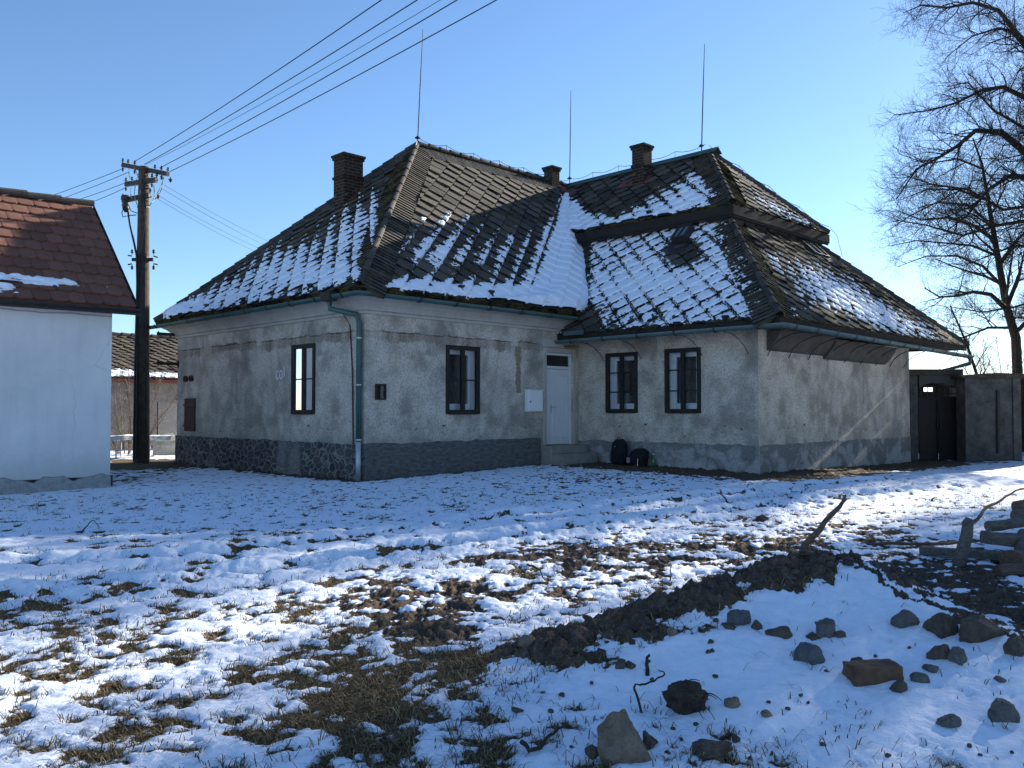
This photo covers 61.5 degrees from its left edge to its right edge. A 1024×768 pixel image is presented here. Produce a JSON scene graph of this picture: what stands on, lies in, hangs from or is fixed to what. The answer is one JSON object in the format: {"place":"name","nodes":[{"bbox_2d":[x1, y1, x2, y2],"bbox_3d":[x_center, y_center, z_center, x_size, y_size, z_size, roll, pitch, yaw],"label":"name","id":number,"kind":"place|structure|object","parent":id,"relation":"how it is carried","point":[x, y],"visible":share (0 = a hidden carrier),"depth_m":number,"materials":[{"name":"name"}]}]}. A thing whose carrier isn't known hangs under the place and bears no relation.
{"place":"outdoors","nodes":[
{"label":"outdoors","id":0,"kind":"place"},
{"bbox_2d":[0,272,83,292],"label":"roof snow","id":1,"kind":"structure","parent":0,"point":[38,280],"depth_m":15.96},
{"bbox_2d":[111,368,176,377],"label":"roof snow","id":2,"kind":"structure","parent":0,"point":[156,374],"depth_m":30.98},
{"bbox_2d":[0,450,1023,767],"bbox_3d":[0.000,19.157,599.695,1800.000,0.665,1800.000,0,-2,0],"label":"ground","id":3,"kind":"structure","parent":0,"point":[392,594],"depth_m":6.39,"materials":[{"name":"snow"}]},
{"bbox_2d":[0,187,141,494],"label":"white house","id":4,"kind":"structure","parent":3,"relation":"on","point":[55,380],"depth_m":16.36,"materials":[{"name":"paint"}]},
{"bbox_2d":[110,436,172,457],"bbox_3d":[-11.643,1.936,26.515,2.098,0.650,0.839,0,-2,-14],"label":"garden table","id":5,"kind":"object","parent":3,"relation":"on","point":[121,449],"visible":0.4,"depth_m":26.15,"materials":[{"name":"wood"}]},
{"bbox_2d":[110,434,174,440],"bbox_3d":[-11.634,1.660,26.526,2.218,0.207,0.999,0,-2,-14],"label":"table cloth","id":6,"kind":"object","parent":5,"relation":"on","point":[130,437],"visible":0.56,"depth_m":26.25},
{"bbox_2d":[154,433,174,455],"bbox_3d":[-10.834,1.902,27.172,0.920,0.696,0.363,0,-2,-14],"label":"tarpaulin","id":7,"kind":"object","parent":5,"relation":"hanging from","point":[169,445],"visible":0.59,"depth_m":27.16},
{"bbox_2d":[110,332,177,448],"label":"shed","id":8,"kind":"structure","parent":3,"relation":"on","point":[162,347],"depth_m":31.79,"materials":[{"name":"tile"}]},
{"bbox_2d":[110,343,177,454],"bbox_3d":[-12.580,0.449,28.608,4.034,3.852,4.500,0,-2,0],"label":"bare shrub","id":9,"kind":"object","parent":3,"relation":"on","point":[130,423],"visible":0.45,"depth_m":28.45,"materials":[{"name":"plant"}]},
{"bbox_2d":[121,158,171,463],"bbox_3d":[-10.135,-1.966,23.690,1.946,8.858,0.702,0,-2,11],"label":"utility pole","id":10,"kind":"object","parent":3,"relation":"on","point":[141,422],"visible":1,"depth_m":23.54,"materials":[{"name":"wood"}]},
{"bbox_2d":[54,168,123,194],"bbox_3d":[-21.692,-6.902,33.971,29.089,2.249,0.016,-2,-2,42],"label":"overhead wire","id":11,"kind":"object","parent":10,"relation":"attached to","point":[89,181],"visible":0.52,"depth_m":25.75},
{"bbox_2d":[67,172,128,196],"bbox_3d":[-20.900,-6.849,33.870,28.187,2.425,0.016,-2,-2,44],"label":"overhead wire","id":12,"kind":"object","parent":10,"relation":"attached to","point":[98,184],"visible":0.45,"depth_m":25.57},
{"bbox_2d":[155,197,248,248],"bbox_3d":[-9.881,-5.422,34.137,0.011,1.274,21.122,0,-2,-1],"label":"overhead wire","id":13,"kind":"object","parent":10,"relation":"attached to","point":[203,225],"visible":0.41,"depth_m":27.34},
{"bbox_2d":[156,194,254,246],"bbox_3d":[-9.624,-5.501,34.139,0.011,1.262,21.122,0,-2,1],"label":"overhead wire","id":14,"kind":"object","parent":10,"relation":"attached to","point":[204,221],"visible":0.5,"depth_m":27.12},
{"bbox_2d":[161,188,261,243],"bbox_3d":[-9.460,-5.656,34.144,0.011,1.176,21.124,0,-2,1],"label":"overhead wire","id":15,"kind":"object","parent":10,"relation":"attached to","point":[211,217],"visible":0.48,"depth_m":27.41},
{"bbox_2d":[165,185,266,240],"bbox_3d":[-9.258,-5.781,34.147,0.011,1.314,21.127,0,-2,1],"label":"overhead wire","id":16,"kind":"object","parent":10,"relation":"attached to","point":[210,211],"visible":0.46,"depth_m":26.73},
{"bbox_2d":[136,0,381,160],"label":"overhead wire","id":17,"kind":"object","parent":10,"relation":"attached to","point":[269,75],"visible":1,"depth_m":17.01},
{"bbox_2d":[144,0,416,164],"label":"overhead wire","id":18,"kind":"object","parent":10,"relation":"attached to","point":[293,77],"visible":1,"depth_m":17.00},
{"bbox_2d":[146,0,439,164],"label":"overhead wire","id":19,"kind":"object","parent":10,"relation":"attached to","point":[306,78],"visible":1,"depth_m":16.79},
{"bbox_2d":[162,0,456,166],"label":"overhead wire","id":20,"kind":"object","parent":10,"relation":"attached to","point":[324,77],"visible":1,"depth_m":16.83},
{"bbox_2d":[170,0,496,171],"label":"overhead wire","id":21,"kind":"object","parent":10,"relation":"attached to","point":[347,80],"visible":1,"depth_m":16.87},
{"bbox_2d":[157,398,176,434],"bbox_3d":[-11.526,1.460,28.914,1.193,1.947,0.194,-1,-2,23],"label":"fence","id":22,"kind":"object","parent":3,"relation":"on","point":[158,413],"visible":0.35,"depth_m":29.08,"materials":[{"name":"metal"}]},
{"bbox_2d":[462,750,474,758],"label":"rock","id":23,"kind":"object","parent":3,"relation":"on","point":[467,752],"visible":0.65,"depth_m":3.79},
{"bbox_2d":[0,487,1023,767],"bbox_3d":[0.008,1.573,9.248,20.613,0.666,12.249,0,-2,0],"label":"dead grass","id":24,"kind":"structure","parent":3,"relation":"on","point":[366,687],"depth_m":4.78,"materials":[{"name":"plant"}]},
{"bbox_2d":[511,706,523,713],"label":"rock","id":25,"kind":"object","parent":3,"relation":"on","point":[516,710],"visible":0.98,"depth_m":4.26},
{"bbox_2d":[514,647,529,658],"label":"rock","id":26,"kind":"object","parent":3,"relation":"on","point":[524,652],"visible":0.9,"depth_m":5.08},
{"bbox_2d":[518,635,535,647],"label":"rock","id":27,"kind":"object","parent":3,"relation":"on","point":[525,641],"visible":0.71,"depth_m":5.24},
{"bbox_2d":[526,563,545,580],"bbox_3d":[0.234,1.754,8.095,0.036,0.052,0.805,0,-2,-11],"label":"twig","id":28,"kind":"object","parent":3,"relation":"on","point":[529,565],"visible":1,"depth_m":8.11,"materials":[{"name":"wood"}]},
{"bbox_2d":[519,724,568,752],"bbox_3d":[0.184,1.608,3.944,0.104,0.068,0.395,-1,-2,39],"label":"twig","id":29,"kind":"object","parent":3,"relation":"on","point":[528,748],"visible":1,"depth_m":3.82,"materials":[{"name":"wood"}]},
{"bbox_2d":[149,32,973,481],"bbox_3d":[1.750,-3.706,24.509,15.607,12.567,17.830,-2,-2,45],"label":"farmhouse","id":30,"kind":"object","parent":3,"relation":"on","point":[367,376],"visible":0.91,"depth_m":20.47,"materials":[{"name":"paint"}]},
{"bbox_2d":[291,343,315,414],"bbox_3d":[-4.612,-0.103,19.054,0.633,1.560,0.819,0,-2,-8],"label":"window","id":31,"kind":"structure","parent":30,"relation":"in","point":[303,356],"depth_m":19.02,"materials":[{"name":"white glass"}]},
{"bbox_2d":[446,345,479,414],"bbox_3d":[-1.228,-0.082,19.443,1.011,1.540,0.567,1,-2,-39],"label":"window","id":32,"kind":"structure","parent":30,"relation":"in","point":[462,365],"depth_m":19.41,"materials":[{"name":"black glass"}]},
{"bbox_2d":[162,170,944,339],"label":"roof snow","id":33,"kind":"structure","parent":30,"relation":"on","point":[560,280],"depth_m":21.15,"materials":[{"name":"snow"}]},
{"bbox_2d":[547,352,570,443],"bbox_3d":[1.142,0.374,21.648,0.140,2.300,1.000,-2,-2,45],"label":"door","id":34,"kind":"structure","parent":30,"relation":"in","point":[558,364],"depth_m":21.68,"materials":[{"name":"white wood"}]},
{"bbox_2d":[605,352,637,412],"bbox_3d":[2.841,-0.023,21.246,0.539,1.490,0.982,1,-2,-41],"label":"window","id":35,"kind":"structure","parent":30,"relation":"in","point":[621,369],"depth_m":21.22,"materials":[{"name":"black glass"}]},
{"bbox_2d":[664,347,700,413],"bbox_3d":[4.074,-0.070,20.015,0.982,1.510,0.539,-1,-2,41],"label":"window","id":36,"kind":"structure","parent":30,"relation":"in","point":[683,367],"depth_m":19.95,"materials":[{"name":"black glass"}]},
{"bbox_2d":[560,633,570,639],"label":"earth clod","id":37,"kind":"object","parent":3,"relation":"on","point":[566,636],"visible":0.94,"depth_m":5.23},
{"bbox_2d":[584,744,598,759],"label":"rock","id":38,"kind":"object","parent":3,"relation":"on","point":[591,750],"visible":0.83,"depth_m":3.77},
{"bbox_2d":[602,630,615,639],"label":"rock","id":39,"kind":"object","parent":3,"relation":"on","point":[607,634],"visible":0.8,"depth_m":5.14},
{"bbox_2d":[609,437,626,464],"bbox_3d":[2.582,1.605,20.776,0.505,0.656,0.332,-2,-2,45],"label":"backpack","id":40,"kind":"object","parent":3,"relation":"on","point":[618,453],"visible":1,"depth_m":20.65,"materials":[{"name":"black fabric"}]},
{"bbox_2d":[615,658,625,668],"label":"rock","id":41,"kind":"object","parent":3,"relation":"on","point":[620,663],"visible":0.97,"depth_m":4.70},
{"bbox_2d":[597,709,651,767],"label":"rock","id":42,"kind":"object","parent":3,"relation":"on","point":[619,740],"visible":0.95,"depth_m":3.76,"materials":[{"name":"stone"}]},
{"bbox_2d":[625,661,635,668],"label":"rock","id":43,"kind":"object","parent":3,"relation":"on","point":[629,665],"visible":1,"depth_m":4.71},
{"bbox_2d":[632,624,641,631],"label":"earth clod","id":44,"kind":"object","parent":3,"relation":"on","point":[635,628],"visible":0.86,"depth_m":5.19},
{"bbox_2d":[627,446,648,465],"bbox_3d":[2.973,1.699,20.361,0.420,0.459,0.572,1,-2,-39],"label":"backpack","id":45,"kind":"object","parent":3,"relation":"on","point":[638,456],"visible":0.96,"depth_m":20.23,"materials":[{"name":"black fabric"}]},
{"bbox_2d":[645,654,649,675],"bbox_3d":[0.729,1.533,4.617,0.031,0.160,0.040,0,-2,0],"label":"twig","id":46,"kind":"object","parent":3,"relation":"on","point":[647,672],"visible":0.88,"depth_m":4.61,"materials":[{"name":"wood"}]},
{"bbox_2d":[633,669,664,712],"bbox_3d":[0.684,1.548,4.269,0.172,0.246,0.041,0,-2,-13],"label":"twig","id":47,"kind":"object","parent":3,"relation":"on","point":[637,696],"visible":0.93,"depth_m":4.26,"materials":[{"name":"wood"}]},
{"bbox_2d":[643,730,657,749],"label":"rock","id":48,"kind":"object","parent":3,"relation":"on","point":[649,741],"visible":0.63,"depth_m":3.85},
{"bbox_2d":[652,454,654,466],"bbox_3d":[3.323,1.797,20.230,0.078,0.312,0.080,0,-2,0],"label":"bottle","id":49,"kind":"object","parent":3,"relation":"on","point":[653,461],"visible":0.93,"depth_m":20.20,"materials":[{"name":"glass"}]},
{"bbox_2d":[648,610,659,616],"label":"earth clod","id":50,"kind":"object","parent":3,"relation":"on","point":[656,614],"visible":0.94,"depth_m":5.37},
{"bbox_2d":[667,627,677,635],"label":"rock","id":51,"kind":"object","parent":3,"relation":"on","point":[671,631],"visible":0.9,"depth_m":5.05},
{"bbox_2d":[671,596,678,600],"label":"earth clod","id":52,"kind":"object","parent":3,"relation":"on","point":[675,598],"visible":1,"depth_m":5.54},
{"bbox_2d":[675,609,685,614],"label":"earth clod","id":53,"kind":"object","parent":3,"relation":"on","point":[680,612],"visible":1,"depth_m":5.33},
{"bbox_2d":[661,679,721,719],"bbox_3d":[0.872,1.559,4.209,0.282,0.199,0.214,-1,-2,32],"label":"root clod","id":54,"kind":"object","parent":3,"relation":"on","point":[685,697],"visible":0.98,"depth_m":4.18,"materials":[{"name":"soil"}]},
{"bbox_2d":[697,603,704,607],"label":"earth clod","id":55,"kind":"object","parent":3,"relation":"on","point":[700,605],"visible":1,"depth_m":5.32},
{"bbox_2d":[692,738,732,760],"bbox_3d":[0.884,1.644,3.818,0.154,0.116,0.168,-1,-2,37],"label":"rock","id":56,"kind":"object","parent":3,"relation":"on","point":[713,748],"visible":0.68,"depth_m":3.79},
{"bbox_2d":[722,622,736,629],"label":"rock","id":57,"kind":"object","parent":3,"relation":"on","point":[730,626],"visible":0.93,"depth_m":5.04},
{"bbox_2d":[724,696,740,708],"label":"rock","id":58,"kind":"object","parent":3,"relation":"on","point":[732,702],"visible":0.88,"depth_m":4.19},
{"bbox_2d":[732,733,740,742],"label":"rock","id":59,"kind":"object","parent":3,"relation":"on","point":[736,737],"visible":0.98,"depth_m":3.89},
{"bbox_2d":[727,609,750,625],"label":"rock","id":60,"kind":"object","parent":3,"relation":"on","point":[738,617],"visible":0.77,"depth_m":5.09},
{"bbox_2d":[751,620,762,629],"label":"rock","id":61,"kind":"object","parent":3,"relation":"on","point":[756,625],"visible":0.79,"depth_m":5.03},
{"bbox_2d":[755,515,768,521],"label":"rock","id":62,"kind":"object","parent":3,"relation":"on","point":[760,518],"visible":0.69,"depth_m":11.49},
{"bbox_2d":[760,709,772,716],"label":"rock","id":63,"kind":"object","parent":3,"relation":"on","point":[765,713],"visible":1,"depth_m":4.08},
{"bbox_2d":[765,626,792,638],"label":"rock","id":64,"kind":"object","parent":3,"relation":"on","point":[783,632],"visible":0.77,"depth_m":4.93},
{"bbox_2d":[784,563,794,568],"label":"earth clod","id":65,"kind":"object","parent":3,"relation":"on","point":[790,566],"visible":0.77,"depth_m":5.80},
{"bbox_2d":[784,575,796,580],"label":"earth clod","id":66,"kind":"object","parent":3,"relation":"on","point":[791,577],"visible":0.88,"depth_m":5.67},
{"bbox_2d":[791,569,799,574],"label":"earth clod","id":67,"kind":"object","parent":3,"relation":"on","point":[795,571],"visible":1,"depth_m":5.71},
{"bbox_2d":[799,550,809,556],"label":"earth clod","id":68,"kind":"object","parent":3,"relation":"on","point":[804,553],"visible":1,"depth_m":6.02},
{"bbox_2d":[793,642,825,664],"bbox_3d":[1.627,1.497,4.708,0.174,0.168,0.144,0,-2,15],"label":"rock","id":69,"kind":"object","parent":3,"relation":"on","point":[810,653],"visible":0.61,"depth_m":4.66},
{"bbox_2d":[805,632,821,640],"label":"rock","id":70,"kind":"object","parent":3,"relation":"on","point":[811,634],"visible":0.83,"depth_m":4.92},
{"bbox_2d":[798,494,847,553],"bbox_3d":[3.251,1.533,9.035,0.649,0.732,0.089,0,-2,-15],"label":"broken branch","id":71,"kind":"object","parent":3,"relation":"on","point":[808,541],"visible":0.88,"depth_m":9.01,"materials":[{"name":"brown wood"}]},
{"bbox_2d":[815,617,835,637],"bbox_3d":[1.805,1.417,4.949,0.110,0.139,0.116,-1,-2,28],"label":"rock","id":72,"kind":"object","parent":3,"relation":"on","point":[826,626],"visible":0.85,"depth_m":4.91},
{"bbox_2d":[825,560,833,566],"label":"earth clod","id":73,"kind":"object","parent":3,"relation":"on","point":[830,563],"visible":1,"depth_m":5.89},
{"bbox_2d":[825,555,834,560],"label":"earth clod","id":74,"kind":"object","parent":3,"relation":"on","point":[831,557],"visible":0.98,"depth_m":5.93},
{"bbox_2d":[833,630,845,637],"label":"rock","id":75,"kind":"object","parent":3,"relation":"on","point":[840,634],"visible":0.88,"depth_m":4.91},
{"bbox_2d":[836,554,843,559],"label":"earth clod","id":76,"kind":"object","parent":3,"relation":"on","point":[839,556],"visible":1,"depth_m":5.97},
{"bbox_2d":[842,559,853,565],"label":"earth clod","id":77,"kind":"object","parent":3,"relation":"on","point":[847,562],"visible":1,"depth_m":5.89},
{"bbox_2d":[842,556,854,561],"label":"earth clod","id":78,"kind":"object","parent":3,"relation":"on","point":[847,557],"visible":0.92,"depth_m":5.93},
{"bbox_2d":[849,553,860,559],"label":"earth clod","id":79,"kind":"object","parent":3,"relation":"on","point":[857,556],"visible":0.89,"depth_m":5.97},
{"bbox_2d":[850,657,862,660],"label":"rock","id":80,"kind":"object","parent":3,"relation":"on","point":[855,658],"visible":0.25,"depth_m":4.58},
{"bbox_2d":[842,659,903,686],"bbox_3d":[1.878,1.505,4.478,0.279,0.111,0.154,0,-2,-11],"label":"brick","id":81,"kind":"object","parent":3,"relation":"on","point":[862,672],"visible":0.93,"depth_m":4.42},
{"bbox_2d":[889,678,907,692],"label":"rock","id":82,"kind":"object","parent":3,"relation":"on","point":[899,685],"visible":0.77,"depth_m":4.32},
{"bbox_2d":[890,609,919,628],"bbox_3d":[2.311,1.400,5.072,0.175,0.146,0.140,0,-2,0],"label":"rock","id":83,"kind":"object","parent":3,"relation":"on","point":[903,618],"visible":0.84,"depth_m":5.03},
{"bbox_2d":[865,541,957,545],"bbox_3d":[4.622,1.758,9.558,1.330,0.110,0.364,0,-2,-7],"label":"thin pole","id":84,"kind":"object","parent":3,"relation":"on","point":[908,543],"visible":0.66,"depth_m":9.41,"materials":[{"name":"brown wood"}]},
{"bbox_2d":[910,672,929,682],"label":"rock","id":85,"kind":"object","parent":3,"relation":"on","point":[919,677],"visible":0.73,"depth_m":4.41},
{"bbox_2d":[922,664,938,672],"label":"rock","id":86,"kind":"object","parent":3,"relation":"on","point":[930,668],"visible":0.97,"depth_m":4.51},
{"bbox_2d":[851,0,1023,349],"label":"bare tree","id":87,"kind":"object","parent":3,"relation":"on","point":[1015,33],"visible":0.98,"depth_m":29.82,"materials":[{"name":"brown plant"}]},
{"bbox_2d":[926,644,949,659],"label":"rock","id":88,"kind":"object","parent":3,"relation":"on","point":[942,651],"visible":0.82,"depth_m":4.63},
{"bbox_2d":[922,612,958,638],"bbox_3d":[2.486,1.411,4.975,0.187,0.194,0.133,1,-2,-18],"label":"rock","id":89,"kind":"object","parent":3,"relation":"on","point":[941,625],"visible":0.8,"depth_m":4.93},
{"bbox_2d":[864,73,1023,373],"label":"bare tree","id":90,"kind":"object","parent":3,"relation":"on","point":[1004,286],"visible":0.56,"depth_m":31.98,"materials":[{"name":"brown plant"}]},
{"bbox_2d":[935,713,961,727],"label":"rock","id":91,"kind":"object","parent":3,"relation":"on","point":[951,720],"visible":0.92,"depth_m":3.96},
{"bbox_2d":[947,646,966,665],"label":"rock","id":92,"kind":"object","parent":3,"relation":"on","point":[956,654],"visible":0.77,"depth_m":4.58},
{"bbox_2d":[919,546,1003,559],"bbox_3d":[4.513,1.699,8.640,0.754,0.103,0.158,-2,-2,42],"label":"timber","id":93,"kind":"object","parent":3,"relation":"on","point":[973,553],"visible":0.78,"depth_m":8.62,"materials":[{"name":"grey wood"}]},
{"bbox_2d":[952,517,973,567],"bbox_3d":[4.365,1.583,8.332,0.287,0.572,0.121,1,-2,-23],"label":"stake","id":94,"kind":"object","parent":3,"relation":"on","point":[961,555],"visible":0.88,"depth_m":8.30,"materials":[{"name":"grey wood"}]},
{"bbox_2d":[909,369,1023,461],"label":"yard wall","id":95,"kind":"structure","parent":3,"relation":"on","point":[988,417],"depth_m":24.28,"materials":[{"name":"concrete"}]},
{"bbox_2d":[918,385,956,460],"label":"iron gate","id":96,"kind":"structure","parent":95,"relation":"attached to","point":[933,419],"depth_m":25.07,"materials":[{"name":"metal"}]},
{"bbox_2d":[918,378,1023,452],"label":"barn","id":97,"kind":"structure","parent":3,"relation":"on","point":[936,389],"depth_m":29.00,"materials":[{"name":"brown wood"}]},
{"bbox_2d":[919,277,1023,431],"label":"sapling","id":98,"kind":"object","parent":3,"relation":"on","point":[968,351],"visible":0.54,"depth_m":27.66,"materials":[{"name":"brown plant"}]},
{"bbox_2d":[929,356,1022,431],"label":"bare shrub","id":99,"kind":"object","parent":3,"relation":"on","point":[949,388],"visible":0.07,"depth_m":28.51,"materials":[{"name":"brown plant"}]},
{"bbox_2d":[938,322,1023,451],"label":"bare shrub","id":100,"kind":"object","parent":3,"relation":"on","point":[992,366],"visible":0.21,"depth_m":30.26,"materials":[{"name":"brown plant"}]},
{"bbox_2d":[958,614,1004,642],"bbox_3d":[2.650,1.418,4.898,0.268,0.211,0.187,0,-2,0],"label":"rock","id":101,"kind":"object","parent":3,"relation":"on","point":[976,628],"visible":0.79,"depth_m":4.83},
{"bbox_2d":[949,328,1023,424],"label":"bare shrub","id":102,"kind":"object","parent":3,"relation":"on","point":[1017,360],"visible":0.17,"depth_m":29.39,"materials":[{"name":"brown plant"}]},
{"bbox_2d":[964,44,1023,283],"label":"bare tree","id":103,"kind":"object","parent":3,"relation":"on","point":[1020,176],"visible":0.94,"depth_m":28.05,"materials":[{"name":"brown plant"}]},
{"bbox_2d":[973,488,1023,523],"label":"branch","id":104,"kind":"object","parent":3,"relation":"on","point":[980,515],"visible":0.94,"depth_m":11.09,"materials":[{"name":"brown wood"}]},
{"bbox_2d":[993,676,1006,682],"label":"rock","id":105,"kind":"object","parent":3,"relation":"on","point":[999,679],"visible":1,"depth_m":4.38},
{"bbox_2d":[987,697,1019,722],"bbox_3d":[2.309,1.554,4.049,0.145,0.153,0.102,0,-2,0],"label":"rock","id":106,"kind":"object","parent":3,"relation":"on","point":[1001,709],"visible":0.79,"depth_m":4.02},
{"bbox_2d":[984,516,1023,530],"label":"log","id":107,"kind":"object","parent":3,"relation":"on","point":[1003,525],"visible":0.99,"depth_m":9.06,"materials":[{"name":"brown wood"}]},
{"bbox_2d":[994,563,1023,577],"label":"log","id":108,"kind":"object","parent":3,"relation":"on","point":[1007,569],"visible":0.98,"depth_m":7.78,"materials":[{"name":"brown wood"}]},
{"bbox_2d":[999,548,1023,564],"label":"log","id":109,"kind":"object","parent":3,"relation":"on","point":[1011,556],"visible":0.67,"depth_m":8.19,"materials":[{"name":"brown wood"}]},
{"bbox_2d":[980,530,1021,546],"bbox_3d":[5.167,1.591,8.735,0.852,0.234,0.178,0,-2,-14],"label":"timber","id":110,"kind":"object","parent":109,"relation":"on","point":[999,538],"visible":0.88,"depth_m":8.60,"materials":[{"name":"grey wood"}]},
{"bbox_2d":[1003,636,1023,656],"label":"rock","id":111,"kind":"object","parent":3,"relation":"on","point":[1013,645],"visible":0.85,"depth_m":4.66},
{"bbox_2d":[1010,508,1023,517],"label":"log","id":112,"kind":"object","parent":3,"relation":"on","point":[1015,513],"visible":0.65,"depth_m":9.43,"materials":[{"name":"brown wood"}]},
{"bbox_2d":[1011,500,1023,509],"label":"log","id":113,"kind":"object","parent":112,"relation":"on","point":[1018,504],"visible":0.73,"depth_m":9.53,"materials":[{"name":"brown wood"}]},
{"bbox_2d":[1014,529,1023,549],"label":"log","id":114,"kind":"object","parent":3,"relation":"on","point":[1019,544],"visible":0.39,"depth_m":8.60,"materials":[{"name":"brown wood"}]},
{"bbox_2d":[0,0,1023,391],"label":"sky","id":115,"kind":"structure","parent":0,"point":[794,90],"materials":[{"name":"blue"}]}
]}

